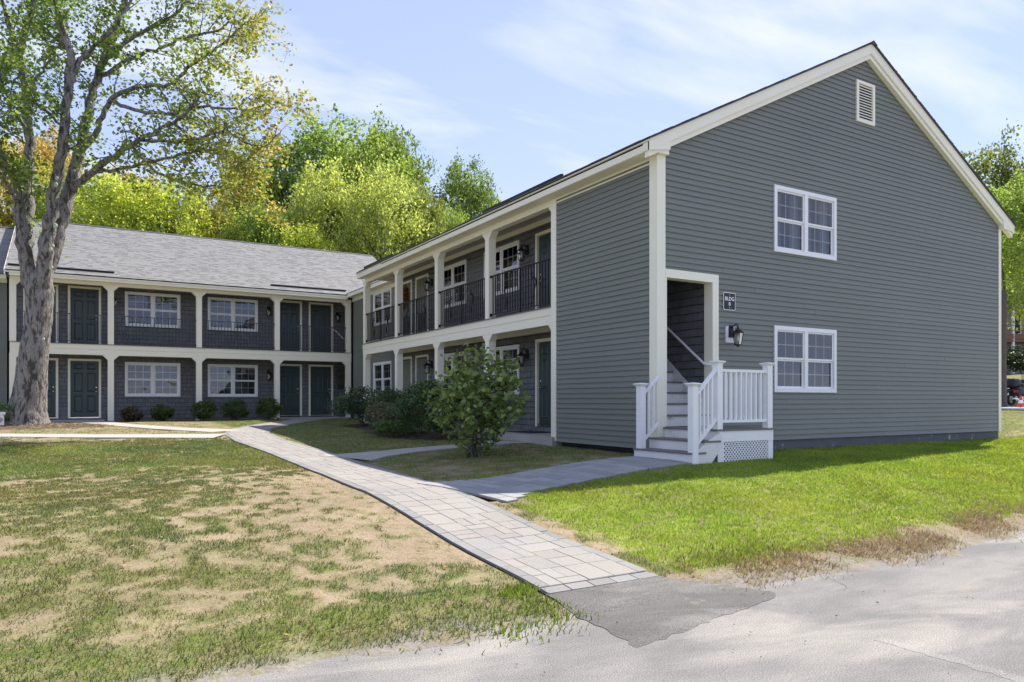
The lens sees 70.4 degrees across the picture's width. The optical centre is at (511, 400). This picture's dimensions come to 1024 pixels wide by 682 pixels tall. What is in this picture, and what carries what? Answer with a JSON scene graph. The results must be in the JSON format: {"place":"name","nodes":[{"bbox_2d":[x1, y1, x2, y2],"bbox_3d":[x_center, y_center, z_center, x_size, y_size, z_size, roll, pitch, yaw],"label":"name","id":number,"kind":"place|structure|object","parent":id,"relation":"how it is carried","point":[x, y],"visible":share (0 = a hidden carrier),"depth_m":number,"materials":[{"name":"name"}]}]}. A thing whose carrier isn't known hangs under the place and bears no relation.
{"place":"outdoors","nodes":[
{"label":"outdoors","id":0,"kind":"place"},
{"bbox_2d":[0,437,569,681],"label":"lawn grass","id":1,"kind":"structure","parent":0,"point":[32,463],"depth_m":6.38,"materials":[{"name":"green plant"}]},
{"bbox_2d":[223,419,657,594],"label":"garden path","id":2,"kind":"structure","parent":0,"point":[518,548],"depth_m":7.61,"materials":[{"name":"grey stone"}]},
{"bbox_2d":[7,436,978,634],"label":"fallen leaves","id":3,"kind":"object","parent":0,"point":[427,539],"visible":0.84,"depth_m":6.35,"materials":[{"name":"brown plant"}]},
{"bbox_2d":[0,373,1023,681],"bbox_3d":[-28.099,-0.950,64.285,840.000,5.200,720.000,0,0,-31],"label":"ground","id":4,"kind":"structure","parent":0,"point":[406,549],"depth_m":6.46,"materials":[{"name":"beige soil"}]},
{"bbox_2d":[0,226,14,411],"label":"apartment building","id":5,"kind":"structure","parent":4,"relation":"on","point":[6,234],"depth_m":25.56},
{"bbox_2d":[0,400,16,424],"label":"garden planter","id":6,"kind":"object","parent":4,"relation":"on","point":[3,417],"visible":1,"depth_m":19.98,"materials":[{"name":"concrete"}]},
{"bbox_2d":[0,130,52,226],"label":"woodland tree","id":7,"kind":"object","parent":4,"relation":"on","point":[7,217],"visible":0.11,"depth_m":43.09,"materials":[{"name":"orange plant"}]},
{"bbox_2d":[0,121,90,210],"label":"woodland tree","id":8,"kind":"object","parent":4,"relation":"on","point":[44,148],"visible":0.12,"depth_m":51.22,"materials":[{"name":"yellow plant"}]},
{"bbox_2d":[6,169,103,226],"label":"woodland tree","id":9,"kind":"object","parent":4,"relation":"on","point":[42,205],"visible":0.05,"depth_m":41.69,"materials":[{"name":"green plant"}]},
{"bbox_2d":[0,422,117,427],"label":"leaf litter","id":10,"kind":"object","parent":4,"relation":"on","point":[66,423],"visible":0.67,"depth_m":20.91,"materials":[{"name":"brown plant"}]},
{"bbox_2d":[50,419,104,422],"bbox_3d":[-15.680,0.870,25.853,2.000,0.360,1.730,0,0,-31],"label":"door slab","id":11,"kind":"structure","parent":4,"relation":"on","point":[66,420],"depth_m":25.33,"materials":[{"name":"concrete"}]},
{"bbox_2d":[0,422,212,443],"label":"lawn grass","id":12,"kind":"structure","parent":4,"relation":"on","point":[100,432],"depth_m":18.82,"materials":[{"name":"green plant"}]},
{"bbox_2d":[0,434,224,438],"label":"courtyard walk","id":13,"kind":"structure","parent":4,"relation":"on","point":[124,436],"depth_m":17.17,"materials":[{"name":"concrete"}]},
{"bbox_2d":[60,151,169,231],"bbox_3d":[-22.070,-6.516,40.262,6.690,14.556,6.607,0,0,-31],"label":"woodland tree","id":14,"kind":"object","parent":4,"relation":"on","point":[112,205],"visible":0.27,"depth_m":38.88,"materials":[{"name":"green plant"}]},
{"bbox_2d":[119,405,143,421],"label":"clipped shrub","id":15,"kind":"object","parent":4,"relation":"on","point":[131,413],"visible":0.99,"depth_m":25.72,"materials":[{"name":"green plant"}]},
{"bbox_2d":[97,163,176,223],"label":"woodland tree","id":16,"kind":"object","parent":4,"relation":"on","point":[137,184],"visible":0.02,"depth_m":49.31,"materials":[{"name":"green plant"}]},
{"bbox_2d":[75,421,237,431],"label":"court walk","id":17,"kind":"structure","parent":4,"relation":"on","point":[165,428],"depth_m":20.91,"materials":[{"name":"concrete"}]},
{"bbox_2d":[150,403,175,420],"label":"clipped shrub","id":18,"kind":"object","parent":4,"relation":"on","point":[160,413],"visible":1,"depth_m":26.19,"materials":[{"name":"green plant"}]},
{"bbox_2d":[0,0,328,425],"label":"maple tree","id":19,"kind":"object","parent":4,"relation":"on","point":[29,396],"visible":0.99,"depth_m":20.07,"materials":[{"name":"green plant"}]},
{"bbox_2d":[113,169,224,238],"bbox_3d":[-19.328,-6.128,40.762,5.870,13.840,6.588,0,0,-31],"label":"woodland tree","id":20,"kind":"object","parent":4,"relation":"on","point":[184,222],"visible":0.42,"depth_m":39.84,"materials":[{"name":"green plant"}]},
{"bbox_2d":[4,219,380,422],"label":"apartment building","id":21,"kind":"structure","parent":4,"relation":"on","point":[184,325],"depth_m":28.87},
{"bbox_2d":[23,284,57,342],"bbox_3d":[-16.963,-3.115,26.123,1.060,2.190,0.135,0,0,-31],"label":"door","id":22,"kind":"structure","parent":21,"relation":"in","point":[55,309],"depth_m":26.32,"materials":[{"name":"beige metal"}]},
{"bbox_2d":[47,358,57,418],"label":"door","id":23,"kind":"structure","parent":21,"relation":"in","point":[52,409],"depth_m":26.31,"materials":[{"name":"teal wood"}]},
{"bbox_2d":[68,358,100,417],"bbox_3d":[-15.798,-0.445,26.815,1.060,2.190,0.135,0,0,-31],"label":"door","id":24,"kind":"structure","parent":21,"relation":"in","point":[84,377],"depth_m":26.82,"materials":[{"name":"teal wood"}]},
{"bbox_2d":[68,285,100,343],"bbox_3d":[-15.798,-3.115,26.815,1.060,2.190,0.135,0,0,-31],"label":"door","id":25,"kind":"structure","parent":21,"relation":"in","point":[81,299],"depth_m":26.80,"materials":[{"name":"wood"}]},
{"bbox_2d":[125,362,179,396],"bbox_3d":[-13.851,-0.810,27.983,1.920,1.310,0.165,0,0,-31],"label":"window","id":26,"kind":"structure","parent":21,"relation":"in","point":[155,392],"depth_m":28.10,"materials":[{"name":"plastic"}]},
{"bbox_2d":[125,291,179,327],"bbox_3d":[-13.851,-3.485,27.983,1.920,1.310,0.165,0,0,-31],"label":"window","id":27,"kind":"structure","parent":21,"relation":"in","point":[153,310],"depth_m":27.94,"materials":[{"name":"plastic"}]},
{"bbox_2d":[208,364,257,396],"bbox_3d":[-11.341,-0.810,29.474,1.920,1.310,0.165,0,0,-31],"label":"window","id":28,"kind":"structure","parent":21,"relation":"in","point":[251,376],"depth_m":29.42,"materials":[{"name":"plastic"}]},
{"bbox_2d":[208,297,257,331],"bbox_3d":[-11.341,-3.485,29.474,1.920,1.310,0.165,0,0,-31],"label":"window","id":29,"kind":"structure","parent":21,"relation":"in","point":[235,303],"depth_m":29.43,"materials":[{"name":"plastic"}]},
{"bbox_2d":[267,306,271,316],"bbox_3d":[-10.047,-3.699,30.017,0.230,0.461,0.284,0,0,-31],"label":"wall lantern","id":30,"kind":"object","parent":21,"relation":"attached to","point":[268,310],"depth_m":29.94,"materials":[{"name":"metal"}]},
{"bbox_2d":[267,370,271,380],"bbox_3d":[-10.047,-1.059,30.017,0.230,0.461,0.284,0,0,-31],"label":"wall lantern","id":31,"kind":"object","parent":21,"relation":"attached to","point":[268,374],"depth_m":29.94,"materials":[{"name":"metal"}]},
{"bbox_2d":[280,364,301,415],"bbox_3d":[-9.410,-0.445,30.610,1.060,2.190,0.135,0,0,-31],"label":"door","id":32,"kind":"structure","parent":21,"relation":"in","point":[290,374],"depth_m":30.66,"materials":[{"name":"teal wood"}]},
{"bbox_2d":[280,300,301,350],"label":"door","id":33,"kind":"structure","parent":21,"relation":"in","point":[290,311],"depth_m":30.66,"materials":[{"name":"wood"}]},
{"bbox_2d":[309,365,332,415],"bbox_3d":[-8.254,-0.445,31.296,1.060,2.190,0.135,0,0,-31],"label":"door","id":34,"kind":"structure","parent":21,"relation":"in","point":[320,376],"depth_m":31.31,"materials":[{"name":"teal wood"}]},
{"bbox_2d":[309,302,332,351],"bbox_3d":[-8.254,-3.115,31.296,1.060,2.190,0.135,0,0,-31],"label":"door","id":35,"kind":"structure","parent":21,"relation":"in","point":[320,314],"depth_m":31.31,"materials":[{"name":"wood"}]},
{"bbox_2d":[336,312,340,321],"bbox_3d":[-7.553,-3.629,31.498,0.230,0.461,0.284,0,0,-31],"label":"wall lantern","id":36,"kind":"object","parent":21,"relation":"attached to","point":[337,316],"depth_m":31.44,"materials":[{"name":"metal"}]},
{"bbox_2d":[335,364,344,388],"bbox_3d":[-7.316,-1.147,30.982,0.530,1.326,0.525,0,0,-31],"label":"hanging basket","id":37,"kind":"object","parent":21,"relation":"hanging from","point":[340,375],"visible":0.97,"depth_m":30.92,"materials":[{"name":"green plant"}]},
{"bbox_2d":[159,183,244,240],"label":"woodland tree","id":38,"kind":"object","parent":4,"relation":"on","point":[214,221],"visible":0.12,"depth_m":42.07,"materials":[{"name":"green plant"}]},
{"bbox_2d":[190,400,217,420],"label":"clipped shrub","id":39,"kind":"object","parent":4,"relation":"on","point":[208,408],"visible":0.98,"depth_m":26.92,"materials":[{"name":"green plant"}]},
{"bbox_2d":[220,399,248,419],"bbox_3d":[-10.571,0.340,27.657,1.077,0.915,1.095,0,0,-15],"label":"clipped shrub","id":40,"kind":"object","parent":4,"relation":"on","point":[232,410],"visible":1,"depth_m":27.50,"materials":[{"name":"green plant"}]},
{"bbox_2d":[206,157,287,241],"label":"woodland tree","id":41,"kind":"object","parent":4,"relation":"on","point":[247,201],"visible":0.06,"depth_m":49.42,"materials":[{"name":"green plant"}]},
{"bbox_2d":[212,181,305,245],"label":"woodland tree","id":42,"kind":"object","parent":4,"relation":"on","point":[247,225],"visible":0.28,"depth_m":41.03,"materials":[{"name":"green plant"}]},
{"bbox_2d":[254,397,283,419],"bbox_3d":[-9.445,0.331,28.305,1.157,0.935,1.059,0,0,-31],"label":"clipped shrub","id":43,"kind":"object","parent":4,"relation":"on","point":[273,409],"visible":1,"depth_m":28.16,"materials":[{"name":"green plant"}]},
{"bbox_2d":[216,118,324,229],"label":"woodland tree","id":44,"kind":"object","parent":4,"relation":"on","point":[273,161],"visible":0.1,"depth_m":53.11,"materials":[{"name":"green plant"}]},
{"bbox_2d":[273,220,340,251],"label":"woodland tree","id":45,"kind":"object","parent":4,"relation":"on","point":[310,240],"visible":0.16,"depth_m":40.41,"materials":[{"name":"green plant"}]},
{"bbox_2d":[272,416,349,419],"bbox_3d":[-8.394,0.870,30.181,2.850,0.360,1.730,0,0,-31],"label":"door slab","id":46,"kind":"structure","parent":4,"relation":"on","point":[331,417],"depth_m":29.61,"materials":[{"name":"concrete"}]},
{"bbox_2d":[276,149,376,252],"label":"woodland tree","id":47,"kind":"object","parent":4,"relation":"on","point":[324,205],"visible":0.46,"depth_m":43.71,"materials":[{"name":"green plant"}]},
{"bbox_2d":[266,103,428,250],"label":"woodland tree","id":48,"kind":"object","parent":4,"relation":"on","point":[318,137],"visible":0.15,"depth_m":53.67,"materials":[{"name":"green plant"}]},
{"bbox_2d":[324,386,386,425],"bbox_3d":[-4.736,0.169,23.052,2.470,1.370,2.549,0,0,-19],"label":"porch shrub","id":49,"kind":"object","parent":4,"relation":"on","point":[350,406],"visible":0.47,"depth_m":22.39,"materials":[{"name":"green plant"}]},
{"bbox_2d":[297,121,428,257],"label":"woodland tree","id":50,"kind":"object","parent":4,"relation":"on","point":[370,168],"visible":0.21,"depth_m":49.02,"materials":[{"name":"green plant"}]},
{"bbox_2d":[324,147,440,263],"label":"woodland tree","id":51,"kind":"object","parent":4,"relation":"on","point":[377,209],"visible":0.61,"depth_m":42.82,"materials":[{"name":"green plant"}]},
{"bbox_2d":[364,387,409,414],"bbox_3d":[-3.540,0.218,21.389,1.718,1.368,1.664,0,0,-31],"label":"porch shrub","id":52,"kind":"object","parent":4,"relation":"on","point":[391,396],"visible":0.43,"depth_m":21.13,"materials":[{"name":"green plant"}]},
{"bbox_2d":[367,419,412,436],"bbox_3d":[-2.990,0.704,18.250,1.222,0.520,1.138,0,0,-31],"label":"porch shrub","id":53,"kind":"object","parent":4,"relation":"on","point":[394,425],"visible":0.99,"depth_m":18.08,"materials":[{"name":"green plant"}]},
{"bbox_2d":[360,399,432,432],"bbox_3d":[-3.115,0.436,19.601,2.007,0.992,1.860,0,0,-31],"label":"porch shrub","id":54,"kind":"object","parent":4,"relation":"on","point":[384,411],"visible":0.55,"depth_m":19.31,"materials":[{"name":"green plant"}]},
{"bbox_2d":[357,104,441,248],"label":"woodland tree","id":55,"kind":"object","parent":4,"relation":"on","point":[410,159],"visible":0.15,"depth_m":53.06,"materials":[{"name":"green plant"}]},
{"bbox_2d":[391,173,450,254],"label":"woodland tree","id":56,"kind":"object","parent":4,"relation":"on","point":[433,215],"visible":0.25,"depth_m":45.36,"materials":[{"name":"green plant"}]},
{"bbox_2d":[211,419,633,478],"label":"lawn grass","id":57,"kind":"structure","parent":4,"relation":"on","point":[348,429],"depth_m":15.03,"materials":[{"name":"green plant"}]},
{"bbox_2d":[324,440,527,460],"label":"walkway","id":58,"kind":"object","parent":4,"relation":"on","point":[374,455],"depth_m":14.64,"materials":[{"name":"concrete"}]},
{"bbox_2d":[391,376,476,438],"bbox_3d":[-1.838,0.180,17.749,2.249,1.587,2.065,0,0,-31],"label":"porch shrub","id":59,"kind":"object","parent":4,"relation":"on","point":[417,399],"visible":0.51,"depth_m":17.42,"materials":[{"name":"green plant"}]},
{"bbox_2d":[428,200,469,239],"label":"woodland tree","id":60,"kind":"object","parent":4,"relation":"on","point":[458,220],"visible":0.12,"depth_m":51.47,"materials":[{"name":"green plant"}]},
{"bbox_2d":[428,147,504,233],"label":"woodland tree","id":61,"kind":"object","parent":4,"relation":"on","point":[475,198],"visible":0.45,"depth_m":56.78,"materials":[{"name":"green plant"}]},
{"bbox_2d":[422,342,530,457],"bbox_3d":[-0.668,0.012,13.481,1.967,2.165,1.918,0,0,21],"label":"garden bush","id":62,"kind":"object","parent":4,"relation":"on","point":[493,399],"visible":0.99,"depth_m":13.28,"materials":[{"name":"green plant"}]},
{"bbox_2d":[261,530,840,659],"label":"weed tufts","id":63,"kind":"object","parent":4,"relation":"on","point":[518,590],"visible":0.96,"depth_m":5.19,"materials":[{"name":"green plant"}]},
{"bbox_2d":[417,456,691,502],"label":"step path","id":64,"kind":"structure","parent":4,"relation":"on","point":[513,487],"depth_m":10.20,"materials":[{"name":"grey concrete"}]},
{"bbox_2d":[223,531,1023,681],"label":"parking lot","id":65,"kind":"structure","parent":4,"relation":"on","point":[926,605],"depth_m":4.61,"materials":[{"name":"grey asphalt"}]},
{"bbox_2d":[545,576,775,647],"bbox_3d":[1.267,1.528,5.501,1.815,0.103,1.153,0,0,-31],"label":"asphalt patch","id":66,"kind":"object","parent":65,"relation":"on","point":[643,612],"visible":0.95,"depth_m":5.46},
{"bbox_2d":[875,637,1023,681],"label":"parking line","id":67,"kind":"object","parent":65,"relation":"on","point":[997,672],"visible":1,"depth_m":4.32,"materials":[{"name":"white paint"}]},
{"bbox_2d":[346,40,1016,452],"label":"apartment building","id":68,"kind":"structure","parent":4,"relation":"on","point":[838,224],"depth_m":15.36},
{"bbox_2d":[373,361,391,395],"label":"window","id":69,"kind":"structure","parent":68,"relation":"in","point":[382,364],"depth_m":27.63,"materials":[{"name":"plastic"}]},
{"bbox_2d":[373,287,391,325],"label":"window","id":70,"kind":"structure","parent":68,"relation":"in","point":[384,299],"depth_m":27.61,"materials":[{"name":"plastic"}]},
{"bbox_2d":[403,284,408,309],"bbox_3d":[-3.812,-3.648,25.580,0.207,0.921,0.692,0,0,-31],"label":"autumn wreath","id":71,"kind":"object","parent":68,"relation":"attached to","point":[405,294],"visible":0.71,"depth_m":25.46,"materials":[{"name":"orange plant"}]},
{"bbox_2d":[403,356,411,385],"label":"door","id":72,"kind":"structure","parent":68,"relation":"in","point":[410,357],"depth_m":25.21,"materials":[{"name":"beige metal"}]},
{"bbox_2d":[403,279,412,335],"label":"door","id":73,"kind":"structure","parent":68,"relation":"in","point":[408,281],"depth_m":25.64,"materials":[{"name":"beige metal"}]},
{"bbox_2d":[415,354,428,411],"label":"door","id":74,"kind":"structure","parent":68,"relation":"in","point":[425,355],"depth_m":24.65,"materials":[{"name":"beige metal"}]},
{"bbox_2d":[415,273,428,332],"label":"door","id":75,"kind":"structure","parent":68,"relation":"in","point":[425,275],"depth_m":24.67,"materials":[{"name":"beige metal"}]},
{"bbox_2d":[423,360,432,373],"bbox_3d":[-2.737,-1.099,23.660,0.284,0.461,0.230,0,0,-31],"label":"wall lantern","id":76,"kind":"object","parent":68,"relation":"attached to","point":[426,364],"depth_m":23.63,"materials":[{"name":"metal"}]},
{"bbox_2d":[424,278,432,291],"bbox_3d":[-2.737,-3.779,23.660,0.284,0.461,0.230,0,0,-31],"label":"wall lantern","id":77,"kind":"object","parent":68,"relation":"attached to","point":[426,282],"depth_m":23.63,"materials":[{"name":"metal"}]},
{"bbox_2d":[444,351,466,383],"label":"window","id":78,"kind":"structure","parent":68,"relation":"in","point":[448,354],"depth_m":22.45,"materials":[{"name":"plastic"}]},
{"bbox_2d":[444,259,466,308],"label":"window","id":79,"kind":"structure","parent":68,"relation":"in","point":[452,267],"depth_m":22.38,"materials":[{"name":"plastic"}]},
{"bbox_2d":[484,344,519,393],"bbox_3d":[-0.251,-0.820,19.856,0.165,1.310,1.920,0,0,-31],"label":"window","id":80,"kind":"structure","parent":68,"relation":"in","point":[511,347],"depth_m":19.45,"materials":[{"name":"plastic"}]},
{"bbox_2d":[484,240,519,295],"bbox_3d":[-0.279,-3.555,19.840,0.100,1.310,1.920,0,0,-31],"label":"window","id":81,"kind":"structure","parent":68,"relation":"in","point":[500,249],"depth_m":19.72,"materials":[{"name":"plastic"}]},
{"bbox_2d":[517,244,528,261],"bbox_3d":[0.276,-3.779,18.588,0.284,0.461,0.230,0,0,-31],"label":"wall lantern","id":82,"kind":"object","parent":68,"relation":"attached to","point":[525,251],"depth_m":18.55,"materials":[{"name":"metal"}]},
{"bbox_2d":[517,349,528,366],"bbox_3d":[0.276,-1.099,18.588,0.284,0.461,0.230,0,0,-31],"label":"wall lantern","id":83,"kind":"object","parent":68,"relation":"attached to","point":[526,355],"depth_m":18.56,"materials":[{"name":"metal"}]},
{"bbox_2d":[535,338,550,426],"bbox_3d":[0.904,-0.445,17.891,0.135,2.190,1.060,0,0,-31],"label":"door","id":84,"kind":"structure","parent":68,"relation":"in","point":[542,346],"depth_m":18.11,"materials":[{"name":"wood"}]},
{"bbox_2d":[535,228,550,308],"bbox_3d":[0.904,-3.115,17.891,0.135,2.190,1.060,0,0,-31],"label":"door","id":85,"kind":"structure","parent":68,"relation":"in","point":[542,239],"depth_m":18.11,"materials":[{"name":"green metal"}]},
{"bbox_2d":[723,292,734,310],"bbox_3d":[4.066,-1.855,13.561,0.320,0.330,0.014,0,0,-31],"label":"building sign","id":86,"kind":"object","parent":68,"relation":"attached to","point":[728,301],"visible":1,"depth_m":13.55,"materials":[{"name":"black metal"}]},
{"bbox_2d":[725,324,743,346],"bbox_3d":[4.148,-1.208,13.467,0.221,0.433,0.303,0,0,-31],"label":"wall lantern","id":87,"kind":"object","parent":68,"relation":"attached to","point":[731,332],"depth_m":13.49,"materials":[{"name":"metal"}]},
{"bbox_2d":[773,184,836,260],"bbox_3d":[5.921,-3.580,14.767,1.920,1.310,0.205,0,0,-31],"label":"window","id":88,"kind":"structure","parent":68,"relation":"in","point":[805,223],"depth_m":14.72,"materials":[{"name":"plastic"}]},
{"bbox_2d":[773,325,836,392],"bbox_3d":[5.948,-0.820,14.722,1.920,1.310,0.100,0,0,-31],"label":"window","id":89,"kind":"structure","parent":68,"relation":"in","point":[804,360],"depth_m":14.69,"materials":[{"name":"plastic"}]},
{"bbox_2d":[633,360,775,463],"bbox_3d":[3.311,0.247,12.361,2.031,1.806,1.428,0,0,-31],"label":"entry stoop","id":90,"kind":"object","parent":4,"relation":"on","point":[696,441],"visible":0.77,"depth_m":12.03,"materials":[{"name":"white wood"}]},
{"bbox_2d":[424,436,1023,582],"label":"lawn grass","id":91,"kind":"structure","parent":4,"relation":"on","point":[1016,443],"depth_m":9.49,"materials":[{"name":"green plant"}]},
{"bbox_2d":[654,498,1023,593],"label":"dead grass","id":92,"kind":"structure","parent":4,"relation":"on","point":[983,519],"depth_m":7.33,"materials":[{"name":"brown plant"}]},
{"bbox_2d":[960,118,1023,280],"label":"woodland tree","id":93,"kind":"object","parent":4,"relation":"on","point":[1005,168],"visible":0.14,"depth_m":44.81,"materials":[{"name":"green plant"}]},
{"bbox_2d":[984,169,1023,406],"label":"tree","id":94,"kind":"object","parent":4,"relation":"on","point":[1013,208],"visible":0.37,"depth_m":32.87,"materials":[{"name":"plant"}]},
{"bbox_2d":[1001,231,1023,313],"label":"woodland tree","id":95,"kind":"object","parent":4,"relation":"on","point":[1015,293],"visible":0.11,"depth_m":37.21,"materials":[{"name":"green plant"}]},
{"bbox_2d":[1005,188,1023,333],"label":"woodland tree","id":96,"kind":"object","parent":4,"relation":"on","point":[1016,314],"visible":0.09,"depth_m":42.97,"materials":[{"name":"green plant"}]},
{"bbox_2d":[1006,285,1023,373],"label":"house","id":97,"kind":"structure","parent":4,"relation":"on","point":[1014,339],"depth_m":61.93,"materials":[{"name":"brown wood"}]},
{"bbox_2d":[1015,314,1020,333],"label":"window","id":98,"kind":"structure","parent":97,"relation":"in","point":[1017,321],"depth_m":61.96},
{"bbox_2d":[1006,350,1023,373],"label":"hill shrub","id":99,"kind":"object","parent":4,"relation":"on","point":[1013,358],"visible":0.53,"depth_m":56.15,"materials":[{"name":"green plant"}]},
{"bbox_2d":[1006,344,1023,372],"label":"hill shrub","id":100,"kind":"object","parent":4,"relation":"on","point":[1019,349],"visible":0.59,"depth_m":56.82,"materials":[{"name":"green plant"}]},
{"bbox_2d":[0,0,1023,229],"label":"sky","id":101,"kind":"structure","parent":0,"point":[543,90],"materials":[{"name":"blue"}]},
{"bbox_2d":[506,431,550,432],"bbox_3d":[0.438,0.761,17.614,0.700,0.016,1.100,0,0,-31],"label":"door mat","id":102,"kind":"object","parent":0,"point":[529,431],"depth_m":17.67,"materials":[{"name":"rubber"}]},
{"bbox_2d":[441,541,1007,679],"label":"crumbs","id":103,"kind":"object","parent":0,"point":[804,641],"visible":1,"depth_m":5.18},
{"bbox_2d":[998,409,1023,437],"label":"lawn grass","id":104,"kind":"structure","parent":0,"point":[1010,422],"depth_m":21.68,"materials":[{"name":"plant"}]},
{"bbox_2d":[1001,406,1023,409],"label":"road","id":105,"kind":"structure","parent":0,"point":[1014,408],"depth_m":29.06,"materials":[{"name":"grey asphalt"}]},
{"bbox_2d":[1007,378,1023,405],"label":"motorcycle","id":106,"kind":"object","parent":105,"relation":"on","point":[1016,389],"visible":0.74,"depth_m":33.53,"materials":[{"name":"metal"}]},
{"bbox_2d":[1014,396,1023,406],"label":"traffic cone","id":107,"kind":"object","parent":105,"relation":"on","point":[1020,403],"visible":1,"depth_m":30.94,"materials":[{"name":"plastic"}]}
]}

